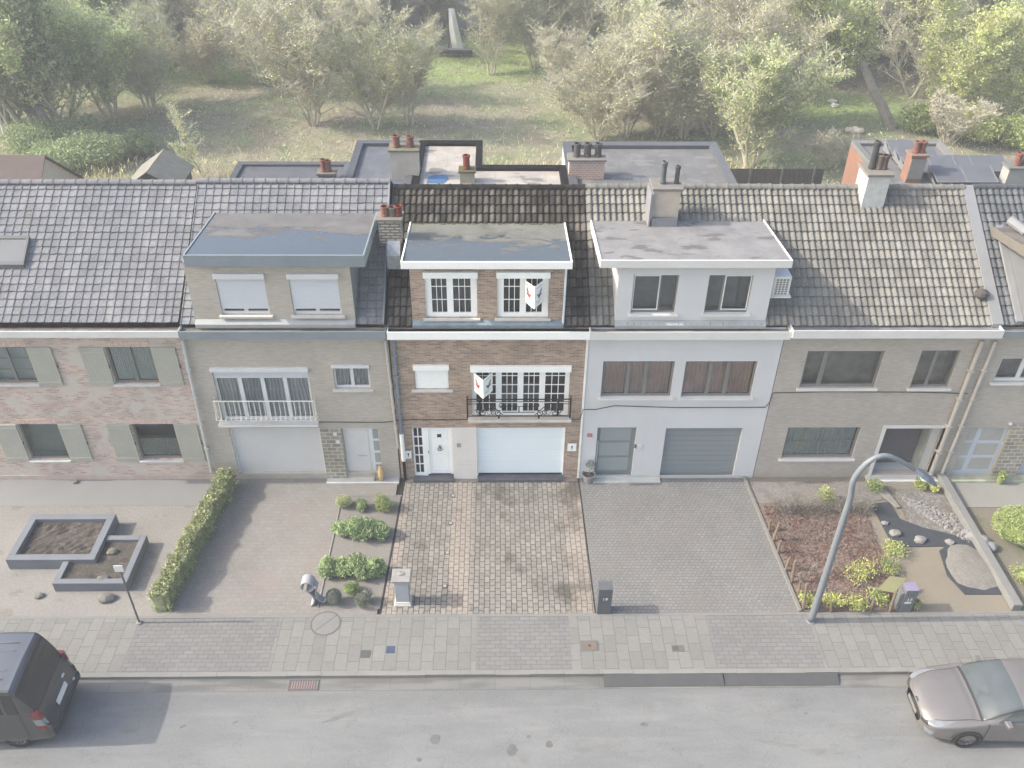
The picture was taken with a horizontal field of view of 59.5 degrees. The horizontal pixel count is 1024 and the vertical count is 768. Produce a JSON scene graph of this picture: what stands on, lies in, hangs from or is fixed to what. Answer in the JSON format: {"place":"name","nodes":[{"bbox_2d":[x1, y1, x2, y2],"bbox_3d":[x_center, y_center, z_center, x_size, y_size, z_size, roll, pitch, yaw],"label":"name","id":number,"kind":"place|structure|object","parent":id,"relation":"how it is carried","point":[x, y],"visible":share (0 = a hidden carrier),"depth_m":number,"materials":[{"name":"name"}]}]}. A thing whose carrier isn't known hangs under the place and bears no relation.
{"place":"outdoors","nodes":[
{"label":"outdoors","id":0,"kind":"place"},
{"bbox_2d":[0,155,83,178],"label":"house","id":1,"kind":"structure","parent":0,"point":[29,167],"depth_m":43.08,"materials":[{"name":"brown brick"}]},
{"bbox_2d":[0,505,213,615],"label":"gravel garden","id":2,"kind":"object","parent":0,"point":[161,528],"visible":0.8,"depth_m":28.74,"materials":[{"name":"gravel"}]},
{"bbox_2d":[5,514,118,568],"bbox_3d":[-14.761,5.173,29.547,2.828,0.450,2.042,0,37,-1],"label":"planter","id":3,"kind":"object","parent":2,"relation":"on","point":[49,541],"visible":0.98,"depth_m":29.43,"materials":[{"name":"concrete"}]},
{"bbox_2d":[52,535,148,590],"bbox_3d":[-13.190,5.750,28.854,2.310,0.380,2.045,0,37,-1],"label":"planter","id":4,"kind":"object","parent":2,"relation":"on","point":[128,556],"visible":0.98,"depth_m":28.51,"materials":[{"name":"concrete"}]},
{"bbox_2d":[146,467,237,611],"bbox_3d":[-10.374,4.894,29.520,0.761,1.037,5.940,4,37,5],"label":"hedge","id":5,"kind":"object","parent":2,"relation":"on","point":[163,593],"visible":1,"depth_m":29.00,"materials":[{"name":"green plant"}]},
{"bbox_2d":[0,479,215,505],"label":"concrete strip","id":6,"kind":"object","parent":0,"point":[173,492],"visible":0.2,"depth_m":31.71,"materials":[{"name":"concrete"}]},
{"bbox_2d":[0,179,216,479],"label":"brick house","id":7,"kind":"structure","parent":6,"relation":"on","point":[96,380],"depth_m":29.60,"materials":[{"name":"beige brick"}]},
{"bbox_2d":[0,347,40,386],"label":"window","id":8,"kind":"structure","parent":7,"relation":"in","point":[15,363],"depth_m":29.59,"materials":[{"name":"teal glass"}]},
{"bbox_2d":[19,424,70,462],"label":"window","id":9,"kind":"structure","parent":7,"relation":"in","point":[42,440],"depth_m":31.68,"materials":[{"name":"teal glass"}]},
{"bbox_2d":[106,347,160,386],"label":"window","id":10,"kind":"structure","parent":7,"relation":"in","point":[129,364],"depth_m":29.50,"materials":[{"name":"grey glass"}]},
{"bbox_2d":[132,424,183,462],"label":"window","id":11,"kind":"structure","parent":7,"relation":"in","point":[154,440],"depth_m":31.64,"materials":[{"name":"grey glass"}]},
{"bbox_2d":[178,140,418,484],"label":"brick house","id":12,"kind":"structure","parent":6,"relation":"on","point":[287,267],"depth_m":29.49,"materials":[{"name":"beige brick"}]},
{"bbox_2d":[212,273,273,318],"bbox_3d":[-8.362,-2.856,27.956,1.680,1.594,0.530,0,37,-1],"label":"dormer window","id":13,"kind":"structure","parent":12,"relation":"in","point":[239,293],"depth_m":27.86,"materials":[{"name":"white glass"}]},
{"bbox_2d":[209,367,314,418],"bbox_3d":[-8.313,0.218,30.244,3.212,2.258,0.640,0,37,-1],"label":"window","id":14,"kind":"structure","parent":12,"relation":"in","point":[232,383],"depth_m":30.20,"materials":[{"name":"white glass"}]},
{"bbox_2d":[229,428,325,471],"bbox_3d":[-8.228,2.404,31.742,3.123,2.371,0.115,0,37,-1],"label":"garage door","id":15,"kind":"structure","parent":12,"relation":"in","point":[256,449],"depth_m":31.67,"materials":[{"name":"metal"}]},
{"bbox_2d":[286,273,344,318],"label":"dormer window","id":16,"kind":"structure","parent":12,"relation":"in","point":[312,293],"depth_m":27.90,"materials":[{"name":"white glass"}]},
{"bbox_2d":[331,365,373,391],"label":"window","id":17,"kind":"structure","parent":12,"relation":"in","point":[345,375],"depth_m":29.91,"materials":[{"name":"white glass"}]},
{"bbox_2d":[342,428,374,470],"bbox_3d":[-5.410,2.373,31.749,0.971,2.259,0.125,0,37,-1],"label":"door","id":18,"kind":"structure","parent":12,"relation":"in","point":[357,441],"depth_m":31.69,"materials":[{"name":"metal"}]},
{"bbox_2d":[183,479,397,614],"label":"pale driveway","id":19,"kind":"structure","parent":0,"point":[268,546],"depth_m":29.66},
{"bbox_2d":[319,496,400,608],"bbox_3d":[-4.953,5.451,29.674,2.145,0.004,5.020,0,37,-1],"label":"shrub bed","id":20,"kind":"object","parent":19,"relation":"on","point":[346,546],"visible":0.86,"depth_m":29.62,"materials":[{"name":"gravel"}]},
{"bbox_2d":[120,615,824,672],"bbox_3d":[-1.087,7.766,26.760,20.377,0.151,1.930,0,37,-1],"label":"pavement crossover","id":21,"kind":"object","parent":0,"point":[502,643],"visible":1,"depth_m":26.68,"materials":[{"name":"concrete"}]},
{"bbox_2d":[381,478,594,613],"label":"driveway setts","id":22,"kind":"structure","parent":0,"point":[516,547],"depth_m":29.69,"materials":[{"name":"stone"}]},
{"bbox_2d":[387,134,606,481],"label":"brick house","id":23,"kind":"structure","parent":22,"relation":"on","point":[481,243],"depth_m":29.91,"materials":[{"name":"brown brick"}]},
{"bbox_2d":[411,365,452,392],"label":"window","id":24,"kind":"structure","parent":23,"relation":"in","point":[426,376],"depth_m":29.82,"materials":[{"name":"white paint"}]},
{"bbox_2d":[428,428,450,472],"bbox_3d":[-2.575,2.377,31.765,0.776,2.120,0.102,0,37,-1],"label":"door","id":25,"kind":"structure","parent":23,"relation":"in","point":[439,438],"depth_m":31.74,"materials":[{"name":"white paint"}]},
{"bbox_2d":[423,271,479,320],"bbox_3d":[-1.901,-2.845,28.074,1.798,1.763,0.530,0,37,-1],"label":"dormer window","id":26,"kind":"structure","parent":23,"relation":"in","point":[447,293],"depth_m":28.09,"materials":[{"name":"white paint"}]},
{"bbox_2d":[470,365,571,414],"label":"window","id":27,"kind":"structure","parent":23,"relation":"in","point":[553,380],"depth_m":30.51,"materials":[{"name":"white paint"}]},
{"bbox_2d":[477,428,564,474],"bbox_3d":[0.308,2.360,31.814,3.076,2.235,0.120,0,37,-1],"label":"garage door","id":28,"kind":"structure","parent":23,"relation":"in","point":[499,450],"depth_m":31.85,"materials":[{"name":"metal"}]},
{"bbox_2d":[495,271,550,320],"bbox_3d":[0.341,-2.849,28.109,1.783,1.765,0.530,0,37,-1],"label":"dormer window","id":29,"kind":"structure","parent":23,"relation":"in","point":[510,284],"depth_m":28.20,"materials":[{"name":"white paint"}]},
{"bbox_2d":[0,687,1023,767],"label":"road","id":30,"kind":"structure","parent":0,"point":[850,727],"depth_m":24.51,"materials":[{"name":"asphalt"}]},
{"bbox_2d":[0,632,80,746],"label":"parked van","id":31,"kind":"object","parent":30,"relation":"on","point":[40,675],"visible":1,"depth_m":23.65,"materials":[{"name":"paint"}]},
{"bbox_2d":[906,655,1023,747],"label":"parked car","id":32,"kind":"object","parent":30,"relation":"on","point":[965,704],"visible":1,"depth_m":24.14,"materials":[{"name":"beige paint"}]},
{"bbox_2d":[0,0,1023,676],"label":"ground","id":33,"kind":"structure","parent":0,"point":[476,122],"depth_m":61.80,"materials":[{"name":"plant"}]},
{"bbox_2d":[0,115,71,154],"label":"bramble","id":34,"kind":"object","parent":33,"relation":"on","point":[19,137],"visible":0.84,"depth_m":55.55,"materials":[{"name":"green plant"}]},
{"bbox_2d":[0,0,81,124],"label":"ivy tree","id":35,"kind":"object","parent":33,"relation":"on","point":[26,18],"visible":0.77,"depth_m":54.42,"materials":[{"name":"green plant"}]},
{"bbox_2d":[0,0,113,124],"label":"willow tree","id":36,"kind":"object","parent":33,"relation":"on","point":[13,56],"visible":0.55,"depth_m":56.83,"materials":[{"name":"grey plant"}]},
{"bbox_2d":[36,112,110,143],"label":"bramble","id":37,"kind":"object","parent":33,"relation":"on","point":[79,123],"visible":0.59,"depth_m":56.80,"materials":[{"name":"green plant"}]},
{"bbox_2d":[35,0,147,119],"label":"willow tree","id":38,"kind":"object","parent":33,"relation":"on","point":[66,18],"visible":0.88,"depth_m":56.81,"materials":[{"name":"green plant"}]},
{"bbox_2d":[54,127,131,172],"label":"bramble","id":39,"kind":"object","parent":33,"relation":"on","point":[98,146],"visible":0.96,"depth_m":53.77,"materials":[{"name":"green plant"}]},
{"bbox_2d":[99,0,184,113],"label":"willow tree","id":40,"kind":"object","parent":33,"relation":"on","point":[150,55],"visible":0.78,"depth_m":59.63,"materials":[{"name":"green plant"}]},
{"bbox_2d":[131,149,193,179],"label":"garden shed","id":41,"kind":"structure","parent":33,"relation":"on","point":[164,164],"depth_m":49.51,"materials":[{"name":"wood"}]},
{"bbox_2d":[163,101,205,177],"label":"sapling","id":42,"kind":"object","parent":33,"relation":"on","point":[175,121],"visible":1,"depth_m":51.35,"materials":[{"name":"green plant"}]},
{"bbox_2d":[149,16,223,82],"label":"bare tree","id":43,"kind":"object","parent":33,"relation":"on","point":[201,47],"visible":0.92,"depth_m":65.53,"materials":[{"name":"plant"}]},
{"bbox_2d":[183,0,294,84],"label":"willow tree","id":44,"kind":"object","parent":33,"relation":"on","point":[233,53],"visible":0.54,"depth_m":64.61,"materials":[{"name":"green plant"}]},
{"bbox_2d":[222,0,309,96],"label":"bare tree","id":45,"kind":"object","parent":33,"relation":"on","point":[232,3],"visible":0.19,"depth_m":61.70,"materials":[{"name":"plant"}]},
{"bbox_2d":[200,0,367,126],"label":"willow tree","id":46,"kind":"object","parent":33,"relation":"on","point":[283,43],"visible":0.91,"depth_m":56.89,"materials":[{"name":"green plant"}]},
{"bbox_2d":[316,0,416,93],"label":"willow tree","id":47,"kind":"object","parent":33,"relation":"on","point":[367,12],"visible":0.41,"depth_m":61.26,"materials":[{"name":"green plant"}]},
{"bbox_2d":[301,8,446,129],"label":"willow tree","id":48,"kind":"object","parent":33,"relation":"on","point":[377,78],"visible":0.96,"depth_m":56.66,"materials":[{"name":"green plant"}]},
{"bbox_2d":[376,12,448,125],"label":"bare tree","id":49,"kind":"object","parent":33,"relation":"on","point":[426,54],"visible":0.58,"depth_m":58.22,"materials":[{"name":"plant"}]},
{"bbox_2d":[84,115,781,209],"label":"tall grass","id":50,"kind":"structure","parent":33,"relation":"on","point":[94,170],"depth_m":54.35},
{"bbox_2d":[400,4,479,26],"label":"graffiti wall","id":51,"kind":"structure","parent":33,"relation":"on","point":[416,17],"depth_m":79.31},
{"bbox_2d":[74,674,910,692],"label":"gutter strip","id":52,"kind":"object","parent":33,"relation":"on","point":[378,684],"visible":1,"depth_m":25.68,"materials":[{"name":"concrete"}]},
{"bbox_2d":[603,673,723,686],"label":"kerb ramp","id":53,"kind":"structure","parent":52,"relation":"on","point":[650,680],"depth_m":25.79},
{"bbox_2d":[723,673,839,685],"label":"kerb ramp","id":54,"kind":"structure","parent":52,"relation":"on","point":[776,679],"depth_m":25.84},
{"bbox_2d":[458,0,530,74],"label":"willow tree","id":55,"kind":"object","parent":33,"relation":"on","point":[491,28],"visible":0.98,"depth_m":66.86,"materials":[{"name":"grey plant"}]},
{"bbox_2d":[79,667,924,679],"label":"kerb","id":56,"kind":"structure","parent":33,"relation":"on","point":[399,674],"depth_m":25.86,"materials":[{"name":"concrete"}]},
{"bbox_2d":[0,23,1023,183],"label":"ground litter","id":57,"kind":"object","parent":33,"relation":"on","point":[482,110],"visible":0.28,"depth_m":62.15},
{"bbox_2d":[0,611,1023,618],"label":"edging","id":58,"kind":"object","parent":33,"relation":"on","point":[476,615],"visible":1,"depth_m":27.54,"materials":[{"name":"concrete"}]},
{"bbox_2d":[474,0,573,68],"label":"willow tree","id":59,"kind":"object","parent":33,"relation":"on","point":[529,41],"visible":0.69,"depth_m":68.50,"materials":[{"name":"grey plant"}]},
{"bbox_2d":[524,18,594,109],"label":"willow tree","id":60,"kind":"object","parent":33,"relation":"on","point":[563,53],"visible":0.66,"depth_m":60.49,"materials":[{"name":"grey plant"}]},
{"bbox_2d":[544,0,627,60],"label":"willow tree","id":61,"kind":"object","parent":33,"relation":"on","point":[587,14],"visible":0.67,"depth_m":69.17,"materials":[{"name":"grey plant"}]},
{"bbox_2d":[540,33,657,140],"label":"bare tree","id":62,"kind":"object","parent":33,"relation":"on","point":[619,101],"visible":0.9,"depth_m":55.98,"materials":[{"name":"grey plant"}]},
{"bbox_2d":[575,11,691,138],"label":"willow tree","id":63,"kind":"object","parent":33,"relation":"on","point":[639,42],"visible":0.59,"depth_m":56.07,"materials":[{"name":"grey plant"}]},
{"bbox_2d":[594,0,704,102],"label":"willow tree","id":64,"kind":"object","parent":33,"relation":"on","point":[637,5],"visible":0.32,"depth_m":60.74,"materials":[{"name":"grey plant"}]},
{"bbox_2d":[616,27,717,136],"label":"willow tree","id":65,"kind":"object","parent":33,"relation":"on","point":[660,100],"visible":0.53,"depth_m":56.82,"materials":[{"name":"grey plant"}]},
{"bbox_2d":[644,5,724,138],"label":"bare tree","id":66,"kind":"object","parent":33,"relation":"on","point":[680,63],"visible":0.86,"depth_m":56.07,"materials":[{"name":"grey plant"}]},
{"bbox_2d":[640,18,761,136],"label":"willow tree","id":67,"kind":"object","parent":33,"relation":"on","point":[712,115],"visible":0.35,"depth_m":56.73,"materials":[{"name":"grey plant"}]},
{"bbox_2d":[676,0,796,92],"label":"willow tree","id":68,"kind":"object","parent":33,"relation":"on","point":[734,15],"visible":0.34,"depth_m":61.81,"materials":[{"name":"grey plant"}]},
{"bbox_2d":[693,30,856,168],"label":"leaning tree","id":69,"kind":"object","parent":33,"relation":"on","point":[754,114],"visible":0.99,"depth_m":51.73,"materials":[{"name":"green plant"}]},
{"bbox_2d":[730,167,824,183],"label":"board fence","id":70,"kind":"object","parent":33,"relation":"on","point":[783,175],"visible":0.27,"depth_m":50.64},
{"bbox_2d":[713,0,847,122],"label":"willow tree","id":71,"kind":"object","parent":33,"relation":"on","point":[764,25],"visible":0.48,"depth_m":57.24,"materials":[{"name":"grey plant"}]},
{"bbox_2d":[804,128,863,168],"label":"bare bush","id":72,"kind":"object","parent":33,"relation":"on","point":[829,152],"visible":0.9,"depth_m":54.76,"materials":[{"name":"grey plant"}]},
{"bbox_2d":[782,0,895,129],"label":"leaning tree","id":73,"kind":"object","parent":33,"relation":"on","point":[851,37],"visible":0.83,"depth_m":58.65,"materials":[{"name":"green plant"}]},
{"bbox_2d":[873,0,939,69],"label":"tree","id":74,"kind":"object","parent":33,"relation":"on","point":[920,5],"visible":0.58,"depth_m":67.33,"materials":[{"name":"green plant"}]},
{"bbox_2d":[898,103,946,135],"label":"green bush","id":75,"kind":"object","parent":33,"relation":"on","point":[917,116],"visible":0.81,"depth_m":59.75,"materials":[{"name":"green plant"}]},
{"bbox_2d":[864,0,987,97],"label":"bare tree","id":76,"kind":"object","parent":33,"relation":"on","point":[892,38],"visible":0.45,"depth_m":63.83,"materials":[{"name":"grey plant"}]},
{"bbox_2d":[908,0,1023,108],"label":"leafy tree","id":77,"kind":"object","parent":33,"relation":"on","point":[984,31],"visible":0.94,"depth_m":58.48,"materials":[{"name":"green plant"}]},
{"bbox_2d":[927,84,1005,145],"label":"bare bush","id":78,"kind":"object","parent":33,"relation":"on","point":[946,111],"visible":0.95,"depth_m":57.20,"materials":[{"name":"grey plant"}]},
{"bbox_2d":[941,100,1008,143],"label":"green bush","id":79,"kind":"object","parent":33,"relation":"on","point":[983,132],"visible":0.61,"depth_m":57.64,"materials":[{"name":"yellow plant"}]},
{"bbox_2d":[968,10,1023,125],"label":"leafy tree","id":80,"kind":"object","parent":33,"relation":"on","point":[1013,76],"visible":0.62,"depth_m":58.61,"materials":[{"name":"green plant"}]},
{"bbox_2d":[0,613,1023,672],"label":"pavement","id":81,"kind":"structure","parent":0,"point":[647,642],"depth_m":26.78,"materials":[{"name":"concrete"}]},
{"bbox_2d":[806,453,936,624],"bbox_3d":[10.187,4.537,25.453,2.318,6.776,0.420,0,37,-1],"label":"street lamp","id":82,"kind":"object","parent":81,"relation":"on","point":[925,476],"visible":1,"depth_m":24.67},
{"bbox_2d":[579,478,797,612],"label":"grey driveway","id":83,"kind":"structure","parent":0,"point":[683,545],"depth_m":29.80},
{"bbox_2d":[562,141,792,482],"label":"rendered house","id":84,"kind":"structure","parent":83,"relation":"on","point":[687,253],"depth_m":29.89,"materials":[{"name":"white paint"}]},
{"bbox_2d":[594,427,635,474],"bbox_3d":[3.649,2.366,31.922,1.366,2.311,0.106,0,37,-1],"label":"door","id":85,"kind":"structure","parent":84,"relation":"in","point":[614,445],"depth_m":31.91,"materials":[{"name":"grey paint"}]},
{"bbox_2d":[598,361,674,400],"bbox_3d":[4.182,-0.235,30.094,2.559,1.579,0.600,0,37,-1],"label":"window","id":86,"kind":"structure","parent":84,"relation":"in","point":[619,378],"depth_m":30.16,"materials":[{"name":"brown glass"}]},
{"bbox_2d":[627,275,678,316],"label":"dormer window","id":87,"kind":"structure","parent":84,"relation":"in","point":[646,287],"depth_m":28.43,"materials":[{"name":"grey glass"}]},
{"bbox_2d":[660,428,741,474],"bbox_3d":[6.697,2.370,32.031,2.687,2.317,0.040,0,37,-1],"label":"garage door","id":88,"kind":"structure","parent":84,"relation":"in","point":[686,451],"depth_m":32.03,"materials":[{"name":"metal"}]},
{"bbox_2d":[678,361,756,400],"bbox_3d":[6.911,-0.235,30.140,2.569,1.581,0.600,0,37,-1],"label":"window","id":89,"kind":"structure","parent":84,"relation":"in","point":[701,378],"depth_m":30.20,"materials":[{"name":"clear glass"}]},
{"bbox_2d":[700,275,752,316],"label":"dormer window","id":90,"kind":"structure","parent":84,"relation":"in","point":[736,287],"depth_m":28.48,"materials":[{"name":"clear glass"}]},
{"bbox_2d":[746,477,1010,611],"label":"garden sand","id":91,"kind":"structure","parent":0,"point":[923,568],"depth_m":29.06,"materials":[{"name":"sand"}]},
{"bbox_2d":[748,481,895,502],"bbox_3d":[11.071,3.862,32.018,5.090,0.018,1.136,0,37,-1],"label":"rubble strip","id":92,"kind":"object","parent":91,"relation":"on","point":[762,491],"visible":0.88,"depth_m":32.06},
{"bbox_2d":[757,503,898,611],"bbox_3d":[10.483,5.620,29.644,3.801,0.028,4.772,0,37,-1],"label":"mulch bed","id":93,"kind":"object","parent":91,"relation":"on","point":[844,608],"visible":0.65,"depth_m":29.72,"materials":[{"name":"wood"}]},
{"bbox_2d":[769,490,876,518],"bbox_3d":[10.770,4.179,31.114,3.636,0.682,1.248,0,37,-1],"label":"dry hedge","id":94,"kind":"object","parent":93,"relation":"on","point":[794,505],"visible":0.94,"depth_m":31.02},
{"bbox_2d":[753,140,1004,482],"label":"brick house","id":95,"kind":"structure","parent":91,"relation":"on","point":[887,281],"depth_m":29.95,"materials":[{"name":"grey brick"}]},
{"bbox_2d":[778,427,859,461],"bbox_3d":[10.908,2.021,31.847,2.741,1.509,0.530,0,37,-1],"label":"window","id":96,"kind":"structure","parent":95,"relation":"in","point":[799,441],"depth_m":31.96,"materials":[{"name":"grey glass"}]},
{"bbox_2d":[796,351,883,390],"bbox_3d":[10.950,-0.544,29.935,2.736,1.589,0.530,0,37,-1],"label":"window","id":97,"kind":"structure","parent":95,"relation":"in","point":[821,368],"depth_m":30.20,"materials":[{"name":"grey glass"}]},
{"bbox_2d":[876,428,922,461],"bbox_3d":[14.135,2.140,32.378,2.139,2.202,0.550,0,37,-1],"label":"door","id":98,"kind":"structure","parent":95,"relation":"in","point":[901,443],"depth_m":32.67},
{"bbox_2d":[906,350,959,390],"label":"window","id":99,"kind":"structure","parent":95,"relation":"in","point":[934,367],"depth_m":30.22,"materials":[{"name":"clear glass"}]},
{"bbox_2d":[871,502,971,547],"bbox_3d":[14.141,4.838,30.738,2.997,0.032,2.252,0,37,-1],"label":"ground fabric","id":100,"kind":"object","parent":91,"relation":"on","point":[885,511],"visible":0.81,"depth_m":30.47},
{"bbox_2d":[895,487,964,537],"bbox_3d":[14.657,4.533,31.167,2.225,0.018,2.797,0,37,-1],"label":"gravel bed","id":101,"kind":"object","parent":91,"relation":"on","point":[927,496],"visible":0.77,"depth_m":31.47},
{"bbox_2d":[939,539,1001,594],"bbox_3d":[14.977,5.940,29.268,1.872,0.037,2.364,0,37,-1],"label":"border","id":102,"kind":"object","parent":91,"relation":"on","point":[965,590],"visible":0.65,"depth_m":28.58,"materials":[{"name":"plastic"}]},
{"bbox_2d":[946,544,996,589],"bbox_3d":[14.985,5.898,29.182,1.640,0.130,1.960,0,37,-1],"label":"sand mound","id":103,"kind":"object","parent":102,"relation":"on","point":[967,565],"visible":0.95,"depth_m":29.05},
{"bbox_2d":[936,473,1022,610],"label":"wall","id":104,"kind":"structure","parent":91,"relation":"on","point":[1010,596],"depth_m":29.75,"materials":[{"name":"concrete"}]},
{"bbox_2d":[951,483,1023,507],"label":"patio","id":105,"kind":"structure","parent":0,"point":[983,495],"depth_m":31.98,"materials":[{"name":"concrete"}]},
{"bbox_2d":[841,140,1023,482],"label":"brick house","id":106,"kind":"structure","parent":105,"relation":"on","point":[986,443],"depth_m":30.82,"materials":[{"name":"grey brick"}]},
{"bbox_2d":[926,165,998,183],"bbox_3d":[19.678,-9.090,39.083,2.733,0.475,1.140,0,37,-1],"label":"skylight","id":107,"kind":"object","parent":106,"relation":"attached to","point":[963,173],"visible":0.97,"depth_m":39.05},
{"bbox_2d":[952,428,1008,472],"bbox_3d":[16.742,2.357,32.147,1.456,2.213,0.070,0,37,-1],"label":"door","id":108,"kind":"structure","parent":106,"relation":"in","point":[979,451],"depth_m":32.12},
{"bbox_2d":[966,508,1023,610],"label":"side garden","id":109,"kind":"object","parent":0,"point":[1006,554],"visible":0.4,"depth_m":29.96,"materials":[{"name":"soil"}]},
{"bbox_2d":[991,504,1023,546],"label":"round bush","id":110,"kind":"object","parent":109,"relation":"on","point":[1011,525],"visible":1,"depth_m":29.80,"materials":[{"name":"green plant"}]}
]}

